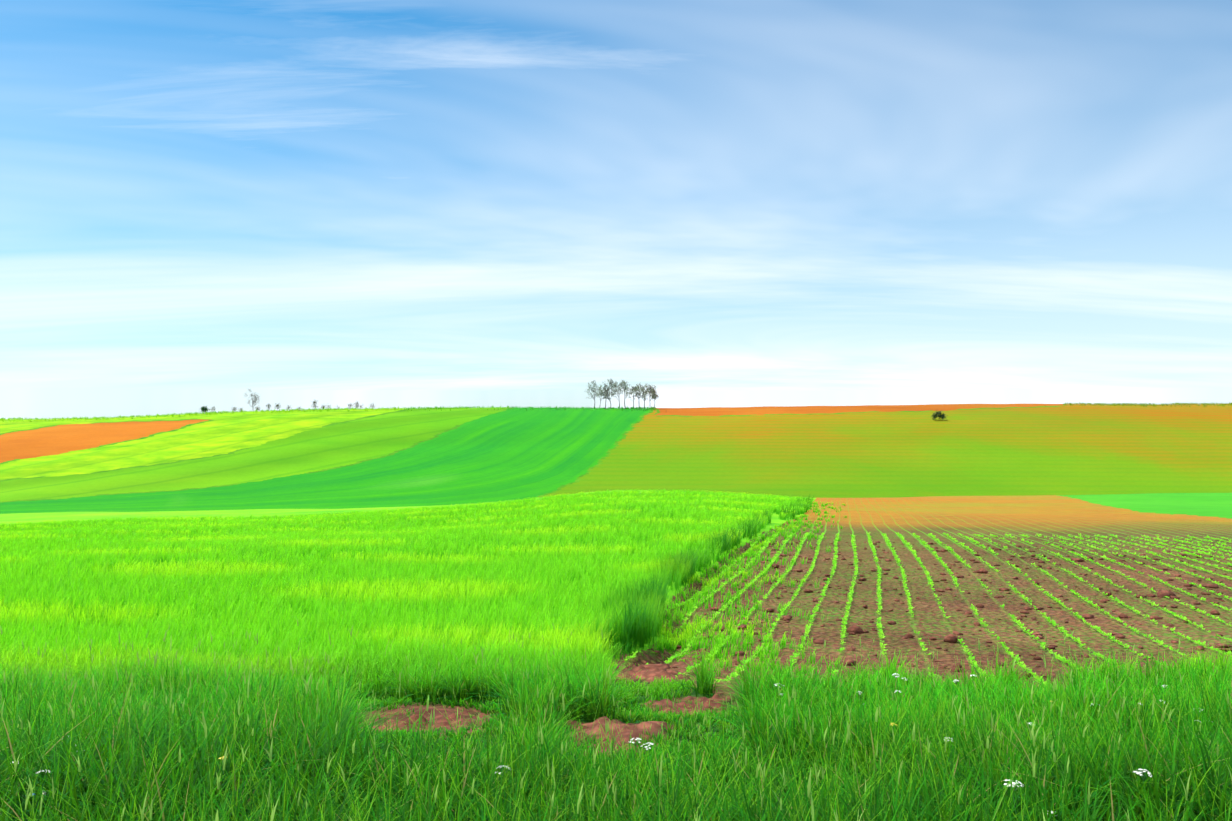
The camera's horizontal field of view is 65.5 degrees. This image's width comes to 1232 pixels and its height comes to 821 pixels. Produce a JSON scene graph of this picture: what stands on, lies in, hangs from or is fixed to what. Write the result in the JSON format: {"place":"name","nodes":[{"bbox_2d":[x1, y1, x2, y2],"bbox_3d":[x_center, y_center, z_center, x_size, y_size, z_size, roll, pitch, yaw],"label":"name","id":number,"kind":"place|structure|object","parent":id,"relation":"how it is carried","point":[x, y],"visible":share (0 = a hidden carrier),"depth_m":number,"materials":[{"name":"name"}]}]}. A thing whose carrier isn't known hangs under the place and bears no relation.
{"place":"outdoors","nodes":[
{"label":"outdoors","id":0,"kind":"place"},
{"bbox_2d":[0,404,1231,820],"bbox_3d":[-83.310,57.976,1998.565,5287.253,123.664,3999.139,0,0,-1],"label":"terrain","id":1,"kind":"structure","parent":0,"point":[1030,470],"depth_m":332.29,"materials":[{"name":"green plant"}]},
{"bbox_2d":[200,406,209,413],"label":"evergreen bush","id":2,"kind":"object","parent":1,"relation":"on","point":[204,409],"visible":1,"depth_m":541.41,"materials":[{"name":"green plant"}]},
{"bbox_2d":[244,389,259,406],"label":"bare tree","id":3,"kind":"object","parent":1,"relation":"on","point":[251,394],"visible":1,"depth_m":557.28,"materials":[{"name":"grey plant"}]},
{"bbox_2d":[0,545,827,642],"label":"grass","id":4,"kind":"structure","parent":1,"relation":"on","point":[39,598],"depth_m":24.99,"materials":[{"name":"green plant"}]},
{"bbox_2d":[0,507,842,581],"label":"grass field","id":5,"kind":"structure","parent":1,"relation":"on","point":[718,532],"depth_m":40.68,"materials":[{"name":"green plant"}]},
{"bbox_2d":[0,489,846,546],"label":"grass field","id":6,"kind":"structure","parent":1,"relation":"on","point":[784,507],"depth_m":69.81,"materials":[{"name":"green plant"}]},
{"bbox_2d":[361,706,498,735],"bbox_3d":[-1.948,3.206,9.870,1.762,0.408,1.725,0,0,-1],"label":"soil mound","id":7,"kind":"object","parent":1,"relation":"on","point":[451,713],"visible":0.4,"depth_m":9.74,"materials":[{"name":"brown soil"}]},
{"bbox_2d":[587,380,600,407],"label":"tree","id":8,"kind":"object","parent":1,"relation":"on","point":[593,385],"visible":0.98,"depth_m":523.23,"materials":[{"name":"green plant"}]},
{"bbox_2d":[595,389,609,403],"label":"tree","id":9,"kind":"object","parent":1,"relation":"on","point":[601,395],"visible":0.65,"depth_m":528.74,"materials":[{"name":"green plant"}]},
{"bbox_2d":[598,378,615,408],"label":"tree","id":10,"kind":"object","parent":1,"relation":"on","point":[607,389],"visible":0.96,"depth_m":522.65,"materials":[{"name":"green plant"}]},
{"bbox_2d":[599,384,615,408],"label":"tree","id":11,"kind":"object","parent":1,"relation":"on","point":[604,395],"visible":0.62,"depth_m":527.04,"materials":[{"name":"green plant"}]},
{"bbox_2d":[8,673,1218,819],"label":"wild flowers","id":12,"kind":"object","parent":1,"relation":"on","point":[1014,783],"visible":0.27,"depth_m":4.92,"materials":[{"name":"white plant"}]},
{"bbox_2d":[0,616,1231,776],"bbox_3d":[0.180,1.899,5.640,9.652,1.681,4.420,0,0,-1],"label":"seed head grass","id":13,"kind":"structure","parent":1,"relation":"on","point":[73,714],"depth_m":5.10,"materials":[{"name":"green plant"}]},
{"bbox_2d":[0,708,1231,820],"bbox_3d":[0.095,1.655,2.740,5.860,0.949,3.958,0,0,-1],"label":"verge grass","id":14,"kind":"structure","parent":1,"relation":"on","point":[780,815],"depth_m":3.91,"materials":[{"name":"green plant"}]},
{"bbox_2d":[557,716,674,759],"bbox_3d":[0.007,2.808,8.139,1.071,0.346,1.725,0,0,-1],"label":"soil mound","id":15,"kind":"object","parent":1,"relation":"on","point":[656,729],"visible":0.38,"depth_m":8.19,"materials":[{"name":"brown soil"}]},
{"bbox_2d":[0,402,1231,421],"bbox_3d":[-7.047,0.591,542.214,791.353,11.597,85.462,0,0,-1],"label":"ridge grass","id":16,"kind":"structure","parent":1,"relation":"on","point":[532,407],"depth_m":522.19,"materials":[{"name":"green plant"}]},
{"bbox_2d":[0,584,1231,697],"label":"grass","id":17,"kind":"structure","parent":1,"relation":"on","point":[380,642],"depth_m":16.38,"materials":[{"name":"green plant"}]},
{"bbox_2d":[607,381,625,406],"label":"tree","id":18,"kind":"object","parent":1,"relation":"on","point":[616,389],"visible":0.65,"depth_m":525.29,"materials":[{"name":"green plant"}]},
{"bbox_2d":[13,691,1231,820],"bbox_3d":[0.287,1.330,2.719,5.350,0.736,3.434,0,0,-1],"label":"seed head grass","id":19,"kind":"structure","parent":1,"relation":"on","point":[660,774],"depth_m":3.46,"materials":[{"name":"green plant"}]},
{"bbox_2d":[617,380,631,408],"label":"tree","id":20,"kind":"object","parent":1,"relation":"on","point":[626,388],"visible":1,"depth_m":517.69,"materials":[{"name":"green plant"}]},
{"bbox_2d":[628,386,638,408],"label":"tree","id":21,"kind":"object","parent":1,"relation":"on","point":[632,388],"visible":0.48,"depth_m":526.84,"materials":[{"name":"green plant"}]},
{"bbox_2d":[630,382,647,408],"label":"tree","id":22,"kind":"object","parent":1,"relation":"on","point":[637,389],"visible":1,"depth_m":520.81,"materials":[{"name":"green plant"}]},
{"bbox_2d":[636,384,649,407],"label":"tree","id":23,"kind":"object","parent":1,"relation":"on","point":[644,397],"visible":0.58,"depth_m":526.31,"materials":[{"name":"green plant"}]},
{"bbox_2d":[645,385,657,400],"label":"tree","id":24,"kind":"object","parent":1,"relation":"on","point":[649,390],"visible":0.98,"depth_m":522.84,"materials":[{"name":"green plant"}]},
{"bbox_2d":[648,390,657,408],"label":"tree","id":25,"kind":"object","parent":1,"relation":"on","point":[655,396],"visible":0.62,"depth_m":526.60,"materials":[{"name":"green plant"}]},
{"bbox_2d":[610,665,696,684],"bbox_3d":[0.516,4.045,14.423,1.480,0.406,1.725,0,0,-1],"label":"soil mound","id":26,"kind":"object","parent":1,"relation":"on","point":[642,671],"visible":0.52,"depth_m":14.12,"materials":[{"name":"brown soil"}]},
{"bbox_2d":[640,693,741,718],"bbox_3d":[0.926,3.489,11.192,1.255,0.333,1.725,0,0,-1],"label":"soil mound","id":27,"kind":"object","parent":1,"relation":"on","point":[717,697],"visible":0.42,"depth_m":11.36,"materials":[{"name":"brown soil"}]},
{"bbox_2d":[624,532,1231,687],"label":"crop seedlings","id":28,"kind":"object","parent":1,"relation":"on","point":[807,630],"visible":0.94,"depth_m":27.35,"materials":[{"name":"green plant"}]},
{"bbox_2d":[931,412,940,419],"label":"shrub","id":29,"kind":"object","parent":1,"relation":"on","point":[935,415],"visible":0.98,"depth_m":447.15,"materials":[{"name":"green plant"}]},
{"bbox_2d":[643,541,1231,687],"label":"soil clods","id":30,"kind":"object","parent":1,"relation":"on","point":[856,629],"visible":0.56,"depth_m":23.41,"materials":[{"name":"brown soil"}]},
{"bbox_2d":[0,630,1231,820],"bbox_3d":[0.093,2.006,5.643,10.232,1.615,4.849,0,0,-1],"label":"verge grass","id":31,"kind":"structure","parent":0,"point":[303,739],"depth_m":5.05,"materials":[{"name":"green plant"}]},
{"bbox_2d":[0,0,1231,418],"label":"sky","id":32,"kind":"structure","parent":0,"point":[206,203],"materials":[{"name":"blue"}]}
]}

